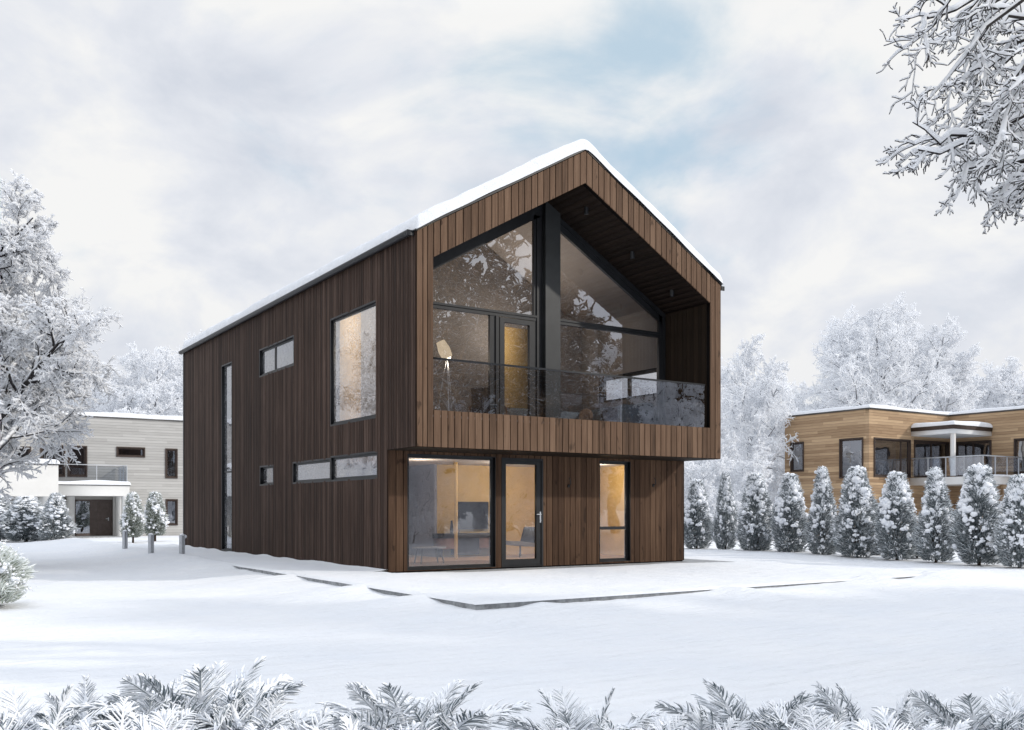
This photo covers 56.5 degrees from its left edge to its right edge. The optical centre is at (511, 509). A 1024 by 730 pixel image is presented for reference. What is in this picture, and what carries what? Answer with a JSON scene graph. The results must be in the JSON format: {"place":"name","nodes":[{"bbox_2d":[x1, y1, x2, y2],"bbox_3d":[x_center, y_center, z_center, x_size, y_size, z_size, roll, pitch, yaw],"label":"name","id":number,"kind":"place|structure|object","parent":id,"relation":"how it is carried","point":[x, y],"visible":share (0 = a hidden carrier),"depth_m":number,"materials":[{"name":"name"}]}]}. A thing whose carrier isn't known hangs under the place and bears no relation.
{"place":"outdoors","nodes":[
{"label":"outdoors","id":0,"kind":"place"},
{"bbox_2d":[450,521,452,532],"bbox_3d":[-1.597,0.472,25.203,0.089,0.340,0.089,0,0,-33],"label":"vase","id":1,"kind":"object","parent":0,"point":[451,527],"visible":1,"depth_m":25.17,"materials":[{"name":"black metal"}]},
{"bbox_2d":[468,387,507,414],"bbox_3d":[-0.579,-2.366,22.858,0.833,0.982,0.977,0,0,9],"label":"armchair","id":2,"kind":"object","parent":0,"point":[479,398],"visible":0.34,"depth_m":22.49,"materials":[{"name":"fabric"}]},
{"bbox_2d":[0,520,1023,729],"bbox_3d":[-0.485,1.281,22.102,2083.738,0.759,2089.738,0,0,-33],"label":"ground","id":3,"kind":"structure","parent":0,"point":[107,614],"depth_m":11.26,"materials":[{"name":"snow"}]},
{"bbox_2d":[0,496,18,540],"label":"hedge cedar","id":4,"kind":"object","parent":3,"relation":"on","point":[3,504],"visible":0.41,"depth_m":43.21,"materials":[{"name":"plant"}]},
{"bbox_2d":[0,541,39,605],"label":"round bush","id":5,"kind":"object","parent":3,"relation":"on","point":[16,571],"visible":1,"depth_m":14.20,"materials":[{"name":"plant"}]},
{"bbox_2d":[0,495,43,541],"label":"hedge cedar","id":6,"kind":"object","parent":3,"relation":"on","point":[21,512],"visible":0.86,"depth_m":41.61,"materials":[{"name":"plant"}]},
{"bbox_2d":[0,684,113,729],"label":"frond plant","id":7,"kind":"object","parent":3,"relation":"on","point":[54,719],"visible":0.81,"depth_m":4.98,"materials":[{"name":"plant"}]},
{"bbox_2d":[35,492,80,540],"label":"hedge cedar","id":8,"kind":"object","parent":3,"relation":"on","point":[55,518],"visible":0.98,"depth_m":40.87,"materials":[{"name":"plant"}]},
{"bbox_2d":[0,168,125,508],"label":"winter tree","id":9,"kind":"object","parent":3,"relation":"on","point":[59,328],"visible":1,"depth_m":23.21,"materials":[{"name":"white plant"}]},
{"bbox_2d":[0,674,151,729],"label":"frond plant","id":10,"kind":"object","parent":3,"relation":"on","point":[85,695],"visible":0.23,"depth_m":5.38,"materials":[{"name":"plant"}]},
{"bbox_2d":[43,361,133,411],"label":"winter tree","id":11,"kind":"object","parent":3,"relation":"on","point":[97,394],"visible":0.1,"depth_m":62.39,"materials":[{"name":"white plant"}]},
{"bbox_2d":[0,409,182,537],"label":"beige house","id":12,"kind":"structure","parent":3,"relation":"on","point":[105,477],"depth_m":51.38,"materials":[{"name":"wood"}]},
{"bbox_2d":[3,446,30,457],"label":"window","id":13,"kind":"structure","parent":12,"relation":"in","point":[28,451],"depth_m":49.67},
{"bbox_2d":[40,444,64,476],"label":"window","id":14,"kind":"structure","parent":12,"relation":"in","point":[61,469],"depth_m":50.33,"materials":[{"name":"glass"}]},
{"bbox_2d":[67,446,86,476],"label":"window","id":15,"kind":"structure","parent":12,"relation":"in","point":[75,470],"depth_m":51.11,"materials":[{"name":"glass"}]},
{"bbox_2d":[75,500,111,535],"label":"front door","id":16,"kind":"structure","parent":12,"relation":"in","point":[100,510],"depth_m":51.30,"materials":[{"name":"wood"}]},
{"bbox_2d":[116,447,144,457],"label":"window","id":17,"kind":"structure","parent":12,"relation":"in","point":[120,451],"depth_m":52.39,"materials":[{"name":"glass"}]},
{"bbox_2d":[165,448,177,477],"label":"window","id":18,"kind":"structure","parent":12,"relation":"in","point":[168,452],"depth_m":53.38,"materials":[{"name":"glass"}]},
{"bbox_2d":[166,499,177,524],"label":"window","id":19,"kind":"structure","parent":12,"relation":"in","point":[169,502],"depth_m":53.40,"materials":[{"name":"glass"}]},
{"bbox_2d":[29,697,198,729],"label":"frond plant","id":20,"kind":"object","parent":3,"relation":"on","point":[125,708],"visible":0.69,"depth_m":4.68,"materials":[{"name":"plant"}]},
{"bbox_2d":[122,530,127,548],"bbox_3d":[-12.601,1.037,31.000,0.151,0.741,0.130,0,0,23],"label":"bollard light","id":21,"kind":"object","parent":3,"relation":"on","point":[124,539],"visible":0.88,"depth_m":30.96,"materials":[{"name":"metal"}]},
{"bbox_2d":[119,492,146,542],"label":"topiary cedar","id":22,"kind":"object","parent":3,"relation":"on","point":[133,519],"visible":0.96,"depth_m":41.26,"materials":[{"name":"plant"}]},
{"bbox_2d":[95,341,182,462],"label":"winter tree","id":23,"kind":"object","parent":3,"relation":"on","point":[145,400],"visible":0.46,"depth_m":59.16,"materials":[{"name":"white plant"}]},
{"bbox_2d":[94,676,204,729],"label":"frond plant","id":24,"kind":"object","parent":3,"relation":"on","point":[149,702],"visible":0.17,"depth_m":5.06,"materials":[{"name":"plant"}]},
{"bbox_2d":[148,533,153,553],"bbox_3d":[-10.501,1.048,27.701,0.151,0.711,0.130,0,0,23],"label":"bollard light","id":25,"kind":"object","parent":3,"relation":"on","point":[150,542],"visible":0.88,"depth_m":27.65,"materials":[{"name":"metal"}]},
{"bbox_2d":[143,491,169,540],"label":"topiary cedar","id":26,"kind":"object","parent":3,"relation":"on","point":[157,521],"visible":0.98,"depth_m":43.23,"materials":[{"name":"plant"}]},
{"bbox_2d":[140,329,206,415],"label":"winter tree","id":27,"kind":"object","parent":3,"relation":"on","point":[178,394],"visible":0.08,"depth_m":59.96,"materials":[{"name":"white plant"}]},
{"bbox_2d":[179,534,186,553],"bbox_3d":[-9.579,1.065,27.746,0.151,0.711,0.229,0,0,23],"label":"bollard light","id":28,"kind":"object","parent":3,"relation":"on","point":[182,537],"visible":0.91,"depth_m":27.65,"materials":[{"name":"metal"}]},
{"bbox_2d":[64,656,309,729],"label":"frond plant","id":29,"kind":"object","parent":3,"relation":"on","point":[200,692],"visible":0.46,"depth_m":5.22,"materials":[{"name":"plant"}]},
{"bbox_2d":[126,704,281,729],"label":"frond plant","id":30,"kind":"object","parent":3,"relation":"on","point":[161,722],"visible":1,"depth_m":4.47,"materials":[{"name":"plant"}]},
{"bbox_2d":[194,683,318,729],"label":"frond plant","id":31,"kind":"object","parent":3,"relation":"on","point":[268,712],"visible":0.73,"depth_m":5.12,"materials":[{"name":"plant"}]},
{"bbox_2d":[242,708,333,729],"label":"frond plant","id":32,"kind":"object","parent":3,"relation":"on","point":[323,721],"visible":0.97,"depth_m":4.64,"materials":[{"name":"plant"}]},
{"bbox_2d":[242,702,365,729],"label":"frond plant","id":33,"kind":"object","parent":3,"relation":"on","point":[291,720],"visible":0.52,"depth_m":4.99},
{"bbox_2d":[328,700,406,729],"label":"frond plant","id":34,"kind":"object","parent":3,"relation":"on","point":[378,726],"visible":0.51,"depth_m":5.06,"materials":[{"name":"plant"}]},
{"bbox_2d":[303,713,440,729],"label":"frond plant","id":35,"kind":"object","parent":3,"relation":"on","point":[345,720],"visible":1,"depth_m":4.38,"materials":[{"name":"plant"}]},
{"bbox_2d":[300,679,531,729],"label":"frond plant","id":36,"kind":"object","parent":3,"relation":"on","point":[444,706],"visible":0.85,"depth_m":5.14,"materials":[{"name":"plant"}]},
{"bbox_2d":[451,721,475,729],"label":"frond plant","id":37,"kind":"object","parent":3,"relation":"on","point":[455,727],"visible":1,"depth_m":4.69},
{"bbox_2d":[536,721,584,729],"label":"frond plant","id":38,"kind":"object","parent":3,"relation":"on","point":[554,726],"visible":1,"depth_m":4.60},
{"bbox_2d":[235,559,914,609],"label":"patio","id":39,"kind":"structure","parent":3,"relation":"on","point":[489,606],"depth_m":15.79,"materials":[{"name":"grey concrete"}]},
{"bbox_2d":[131,544,384,576],"bbox_3d":[-8.261,1.285,26.718,1.894,0.102,17.729,0,0,-33],"label":"snow cover","id":40,"kind":"object","parent":39,"relation":"on","point":[281,565],"visible":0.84,"depth_m":22.91,"materials":[{"name":"snow"}]},
{"bbox_2d":[178,139,724,572],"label":"timber house","id":41,"kind":"structure","parent":39,"relation":"on","point":[546,289],"depth_m":23.32,"materials":[{"name":"brown wood"}]},
{"bbox_2d":[222,361,231,551],"bbox_3d":[-8.666,-1.585,29.128,0.132,5.730,1.040,0,0,-33],"label":"window","id":42,"kind":"structure","parent":41,"relation":"in","point":[229,364],"depth_m":29.50,"materials":[{"name":"black metal"}]},
{"bbox_2d":[260,465,273,485],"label":"window","id":43,"kind":"structure","parent":41,"relation":"in","point":[262,468],"depth_m":26.50,"materials":[{"name":"black metal"}]},
{"bbox_2d":[259,335,293,376],"bbox_3d":[-6.259,-4.060,25.475,0.124,0.780,2.690,0,0,-33],"label":"window","id":44,"kind":"structure","parent":41,"relation":"in","point":[275,346],"depth_m":25.64,"materials":[{"name":"black metal"}]},
{"bbox_2d":[293,458,329,483],"bbox_3d":[-4.890,-0.925,23.395,0.119,0.560,2.470,0,0,-33],"label":"window","id":45,"kind":"structure","parent":41,"relation":"in","point":[295,465],"depth_m":23.60,"materials":[{"name":"black metal"}]},
{"bbox_2d":[330,300,375,425],"bbox_3d":[-3.526,-3.200,21.324,0.114,2.520,2.510,0,0,-33],"label":"window","id":46,"kind":"structure","parent":41,"relation":"in","point":[333,321],"depth_m":22.29,"materials":[{"name":"black metal"}]},
{"bbox_2d":[331,451,377,481],"bbox_3d":[-3.503,-0.942,21.294,0.119,0.595,2.535,0,0,-33],"label":"window","id":47,"kind":"structure","parent":41,"relation":"in","point":[334,459],"depth_m":21.50,"materials":[{"name":"black metal"}]},
{"bbox_2d":[436,340,451,410],"bbox_3d":[-1.562,-2.878,21.863,0.392,2.006,0.431,0,0,13],"label":"floor lamp","id":48,"kind":"object","parent":41,"relation":"on","point":[443,348],"visible":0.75,"depth_m":21.74,"materials":[{"name":"fabric"}]},
{"bbox_2d":[409,560,488,565],"bbox_3d":[-1.650,1.257,22.052,3.000,0.012,1.400,0,0,-33],"label":"rug","id":49,"kind":"object","parent":41,"relation":"on","point":[434,563],"visible":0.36,"depth_m":21.91,"materials":[{"name":"fabric"}]},
{"bbox_2d":[412,546,445,563],"bbox_3d":[-1.914,1.072,21.998,0.840,0.393,0.600,0,0,-33],"label":"coffee table","id":50,"kind":"object","parent":49,"relation":"on","point":[433,547],"visible":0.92,"depth_m":21.84,"materials":[{"name":"beige paint"}]},
{"bbox_2d":[407,454,495,570],"bbox_3d":[-1.323,0.064,20.734,2.206,2.463,0.150,0,0,-33],"label":"window","id":51,"kind":"structure","parent":41,"relation":"in","point":[492,460],"depth_m":21.17,"materials":[{"name":"black metal"}]},
{"bbox_2d":[432,533,488,556],"bbox_3d":[-1.187,0.955,25.527,1.900,0.620,0.470,0,0,-33],"label":"sideboard","id":52,"kind":"object","parent":41,"relation":"on","point":[470,543],"visible":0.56,"depth_m":25.23,"materials":[{"name":"wood"}]},
{"bbox_2d":[458,502,487,528],"bbox_3d":[-1.048,0.170,25.861,0.920,0.740,0.086,0,0,-33],"label":"television","id":53,"kind":"object","parent":41,"relation":"attached to","point":[472,515],"visible":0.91,"depth_m":25.81,"materials":[{"name":"black glass"}]},
{"bbox_2d":[499,317,533,415],"bbox_3d":[0.098,-3.158,22.041,0.945,2.463,0.085,0,0,-33],"label":"balcony door","id":54,"kind":"structure","parent":41,"relation":"in","point":[502,320],"depth_m":21.98,"materials":[{"name":"black metal"}]},
{"bbox_2d":[506,527,534,557],"bbox_3d":[0.275,0.877,25.373,0.607,0.784,0.984,0,0,39],"label":"lounge chair","id":55,"kind":"object","parent":41,"relation":"on","point":[528,537],"visible":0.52,"depth_m":25.56,"materials":[{"name":"fabric"}]},
{"bbox_2d":[501,458,542,567],"bbox_3d":[0.216,0.076,21.723,1.147,2.468,0.195,0,0,-33],"label":"door","id":56,"kind":"structure","parent":41,"relation":"in","point":[538,560],"depth_m":21.83,"materials":[{"name":"black metal"}]},
{"bbox_2d":[508,402,656,423],"bbox_3d":[1.891,-2.367,25.365,2.660,0.860,3.270,0,0,-33],"label":"sofa","id":57,"kind":"object","parent":41,"relation":"on","point":[645,413],"visible":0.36,"depth_m":24.51,"materials":[{"name":"grey fabric"}]},
{"bbox_2d":[579,409,592,419],"bbox_3d":[2.044,-2.535,26.349,0.294,0.500,0.472,0,0,-33],"label":"cushion","id":58,"kind":"object","parent":57,"relation":"on","point":[585,414],"visible":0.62,"depth_m":26.20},
{"bbox_2d":[601,407,617,420],"bbox_3d":[2.653,-2.539,25.791,0.364,0.463,0.497,0,0,-33],"label":"cushion","id":59,"kind":"object","parent":57,"relation":"on","point":[607,414],"visible":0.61,"depth_m":25.66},
{"bbox_2d":[614,404,628,418],"bbox_3d":[3.038,-2.539,25.204,0.672,0.487,0.334,0,0,-11],"label":"cushion","id":60,"kind":"object","parent":57,"relation":"on","point":[616,412],"visible":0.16,"depth_m":25.11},
{"bbox_2d":[599,461,630,561],"bbox_3d":[2.472,0.053,23.240,0.970,2.445,0.152,0,0,-33],"label":"window","id":61,"kind":"structure","parent":41,"relation":"in","point":[627,465],"depth_m":23.46,"materials":[{"name":"black metal"}]},
{"bbox_2d":[602,369,656,402],"bbox_3d":[3.299,-3.350,26.067,0.144,0.780,2.510,0,0,-33],"label":"window","id":62,"kind":"structure","parent":41,"relation":"in","point":[604,380],"depth_m":26.10,"materials":[{"name":"black metal"}]},
{"bbox_2d":[302,561,920,604],"bbox_3d":[2.340,1.370,19.126,11.224,0.171,6.620,0,0,-33],"label":"snow cover","id":63,"kind":"object","parent":39,"relation":"on","point":[490,587],"visible":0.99,"depth_m":17.62,"materials":[{"name":"snow"}]},
{"bbox_2d":[496,686,664,729],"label":"frond plant","id":64,"kind":"object","parent":3,"relation":"on","point":[564,716],"visible":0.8,"depth_m":5.09,"materials":[{"name":"plant"}]},
{"bbox_2d":[600,720,666,729],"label":"frond plant","id":65,"kind":"object","parent":3,"relation":"on","point":[662,726],"visible":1,"depth_m":4.33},
{"bbox_2d":[586,712,687,729],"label":"frond plant","id":66,"kind":"object","parent":3,"relation":"on","point":[670,720],"visible":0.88,"depth_m":4.72,"materials":[{"name":"plant"}]},
{"bbox_2d":[614,706,770,729],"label":"frond plant","id":67,"kind":"object","parent":3,"relation":"on","point":[699,722],"visible":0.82,"depth_m":4.83,"materials":[{"name":"plant"}]},
{"bbox_2d":[684,478,714,548],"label":"hedge cedar","id":68,"kind":"object","parent":3,"relation":"on","point":[698,521],"visible":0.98,"depth_m":35.28,"materials":[{"name":"plant"}]},
{"bbox_2d":[684,455,741,520],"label":"frosted shrub","id":69,"kind":"object","parent":3,"relation":"on","point":[692,471],"visible":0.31,"depth_m":43.22,"materials":[{"name":"white plant"}]},
{"bbox_2d":[684,430,751,496],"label":"frosted shrub","id":70,"kind":"object","parent":3,"relation":"on","point":[733,454],"visible":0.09,"depth_m":46.23,"materials":[{"name":"white plant"}]},
{"bbox_2d":[710,471,738,549],"bbox_3d":[7.788,0.193,34.450,1.120,3.167,1.152,0,0,-33],"label":"hedge cedar","id":71,"kind":"object","parent":3,"relation":"on","point":[725,521],"visible":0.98,"depth_m":34.21,"materials":[{"name":"plant"}]},
{"bbox_2d":[721,420,735,451],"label":"frosted shrub","id":72,"kind":"object","parent":3,"relation":"on","point":[724,429],"visible":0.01,"depth_m":56.99,"materials":[{"name":"white plant"}]},
{"bbox_2d":[721,385,750,452],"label":"winter tree","id":73,"kind":"object","parent":3,"relation":"on","point":[723,436],"visible":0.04,"depth_m":63.08,"materials":[{"name":"white plant"}]},
{"bbox_2d":[701,439,774,515],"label":"frosted shrub","id":74,"kind":"object","parent":3,"relation":"on","point":[741,472],"visible":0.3,"depth_m":44.24,"materials":[{"name":"white plant"}]},
{"bbox_2d":[716,439,773,523],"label":"frosted shrub","id":75,"kind":"object","parent":3,"relation":"on","point":[727,445],"visible":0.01,"depth_m":56.59,"materials":[{"name":"white plant"}]},
{"bbox_2d":[733,472,773,550],"bbox_3d":[8.471,0.238,33.118,1.517,3.058,1.502,0,0,20],"label":"hedge cedar","id":76,"kind":"object","parent":3,"relation":"on","point":[754,517],"visible":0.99,"depth_m":32.86,"materials":[{"name":"plant"}]},
{"bbox_2d":[721,332,800,476],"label":"winter tree","id":77,"kind":"object","parent":3,"relation":"on","point":[753,405],"visible":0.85,"depth_m":48.54,"materials":[{"name":"white plant"}]},
{"bbox_2d":[654,677,871,729],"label":"frond plant","id":78,"kind":"object","parent":3,"relation":"on","point":[721,708],"visible":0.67,"depth_m":5.16,"materials":[{"name":"plant"}]},
{"bbox_2d":[764,473,781,507],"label":"frosted shrub","id":79,"kind":"object","parent":3,"relation":"on","point":[773,485],"visible":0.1,"depth_m":49.59,"materials":[{"name":"white plant"}]},
{"bbox_2d":[761,450,784,483],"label":"winter tree","id":80,"kind":"object","parent":3,"relation":"on","point":[776,463],"visible":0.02,"depth_m":57.57,"materials":[{"name":"white plant"}]},
{"bbox_2d":[749,381,811,466],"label":"winter tree","id":81,"kind":"object","parent":3,"relation":"on","point":[798,398],"visible":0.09,"depth_m":71.48,"materials":[{"name":"white plant"}]},
{"bbox_2d":[769,472,808,551],"bbox_3d":[9.328,0.257,31.906,1.423,3.012,1.493,0,0,-34],"label":"hedge cedar","id":82,"kind":"object","parent":3,"relation":"on","point":[789,505],"visible":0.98,"depth_m":31.63,"materials":[{"name":"plant"}]},
{"bbox_2d":[747,699,847,729],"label":"frond plant","id":83,"kind":"object","parent":3,"relation":"on","point":[839,715],"visible":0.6,"depth_m":4.92,"materials":[{"name":"plant"}]},
{"bbox_2d":[801,466,837,554],"bbox_3d":[9.933,0.183,30.748,1.266,3.189,1.302,0,0,25],"label":"hedge cedar","id":84,"kind":"object","parent":3,"relation":"on","point":[822,511],"visible":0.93,"depth_m":30.48,"materials":[{"name":"plant"}]},
{"bbox_2d":[794,374,894,411],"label":"winter tree","id":85,"kind":"object","parent":3,"relation":"on","point":[809,406],"visible":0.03,"depth_m":68.40,"materials":[{"name":"white plant"}]},
{"bbox_2d":[792,705,907,729],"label":"frond plant","id":86,"kind":"object","parent":3,"relation":"on","point":[806,722],"visible":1,"depth_m":4.53,"materials":[{"name":"plant"}]},
{"bbox_2d":[828,465,878,557],"bbox_3d":[10.619,0.204,29.517,1.603,3.139,1.587,0,0,-42],"label":"hedge cedar","id":87,"kind":"object","parent":3,"relation":"on","point":[858,502],"visible":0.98,"depth_m":29.12,"materials":[{"name":"plant"}]},
{"bbox_2d":[787,681,957,729],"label":"frond plant","id":88,"kind":"object","parent":3,"relation":"on","point":[855,715],"visible":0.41,"depth_m":5.23,"materials":[{"name":"plant"}]},
{"bbox_2d":[797,291,956,410],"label":"winter tree","id":89,"kind":"object","parent":3,"relation":"on","point":[871,373],"visible":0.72,"depth_m":64.23,"materials":[{"name":"white plant"}]},
{"bbox_2d":[805,706,973,729],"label":"frond plant","id":90,"kind":"object","parent":3,"relation":"on","point":[862,724],"visible":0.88,"depth_m":4.61,"materials":[{"name":"plant"}]},
{"bbox_2d":[872,471,919,559],"bbox_3d":[11.386,0.303,28.151,1.435,2.906,1.506,0,0,-35],"label":"hedge cedar","id":91,"kind":"object","parent":3,"relation":"on","point":[896,519],"visible":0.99,"depth_m":27.88,"materials":[{"name":"plant"}]},
{"bbox_2d":[783,404,1023,538],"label":"golden house","id":92,"kind":"structure","parent":3,"relation":"on","point":[879,442],"depth_m":45.65,"materials":[{"name":"wood"}]},
{"bbox_2d":[790,442,803,471],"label":"window","id":93,"kind":"structure","parent":92,"relation":"in","point":[792,461],"depth_m":47.60,"materials":[{"name":"glass"}]},
{"bbox_2d":[839,437,862,477],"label":"window","id":94,"kind":"structure","parent":92,"relation":"in","point":[855,442],"depth_m":45.31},
{"bbox_2d":[861,437,910,477],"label":"window","id":95,"kind":"structure","parent":92,"relation":"in","point":[884,450],"depth_m":45.69,"materials":[{"name":"glass"}]},
{"bbox_2d":[902,440,949,477],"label":"window","id":96,"kind":"structure","parent":92,"relation":"in","point":[922,448],"depth_m":47.38,"materials":[{"name":"glass"}]},
{"bbox_2d":[955,440,991,476],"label":"window","id":97,"kind":"structure","parent":92,"relation":"in","point":[983,447],"depth_m":46.92,"materials":[{"name":"glass"}]},
{"bbox_2d":[1014,438,1023,473],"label":"window","id":98,"kind":"structure","parent":92,"relation":"in","point":[1018,439],"depth_m":44.71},
{"bbox_2d":[907,466,955,562],"bbox_3d":[11.902,0.274,26.980,1.345,2.977,1.383,0,0,24],"label":"hedge cedar","id":99,"kind":"object","parent":3,"relation":"on","point":[928,542],"visible":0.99,"depth_m":26.70,"materials":[{"name":"plant"}]},
{"bbox_2d":[884,313,987,411],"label":"winter tree","id":100,"kind":"object","parent":3,"relation":"on","point":[954,399],"visible":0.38,"depth_m":66.08,"materials":[{"name":"white plant"}]},
{"bbox_2d":[897,702,983,729],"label":"frond plant","id":101,"kind":"object","parent":3,"relation":"on","point":[911,716],"visible":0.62,"depth_m":4.98,"materials":[{"name":"plant"}]},
{"bbox_2d":[869,690,1023,729],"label":"frond plant","id":102,"kind":"object","parent":3,"relation":"on","point":[949,716],"visible":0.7,"depth_m":5.04,"materials":[{"name":"plant"}]},
{"bbox_2d":[875,0,1023,233],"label":"winter tree","id":103,"kind":"object","parent":3,"relation":"on","point":[995,128],"visible":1,"depth_m":7.11,"materials":[{"name":"white plant"}]},
{"bbox_2d":[948,462,1002,565],"bbox_3d":[12.634,0.254,25.649,1.633,3.020,1.619,0,0,-33],"label":"hedge cedar","id":104,"kind":"object","parent":3,"relation":"on","point":[978,500],"visible":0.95,"depth_m":25.36,"materials":[{"name":"plant"}]},
{"bbox_2d":[949,359,1022,409],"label":"winter tree","id":105,"kind":"object","parent":3,"relation":"on","point":[982,388],"visible":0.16,"depth_m":72.84,"materials":[{"name":"white plant"}]},
{"bbox_2d":[969,686,1023,729],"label":"frond plant","id":106,"kind":"object","parent":3,"relation":"on","point":[994,717],"visible":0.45,"depth_m":5.06,"materials":[{"name":"plant"}]},
{"bbox_2d":[974,356,1023,408],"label":"winter tree","id":107,"kind":"object","parent":3,"relation":"on","point":[1007,394],"visible":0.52,"depth_m":71.09,"materials":[{"name":"white plant"}]},
{"bbox_2d":[991,473,1023,567],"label":"hedge cedar","id":108,"kind":"object","parent":3,"relation":"on","point":[1008,545],"visible":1,"depth_m":24.21,"materials":[{"name":"plant"}]},
{"bbox_2d":[0,0,1023,442],"label":"sky","id":109,"kind":"structure","parent":0,"point":[194,161],"materials":[{"name":"white"}]}
]}

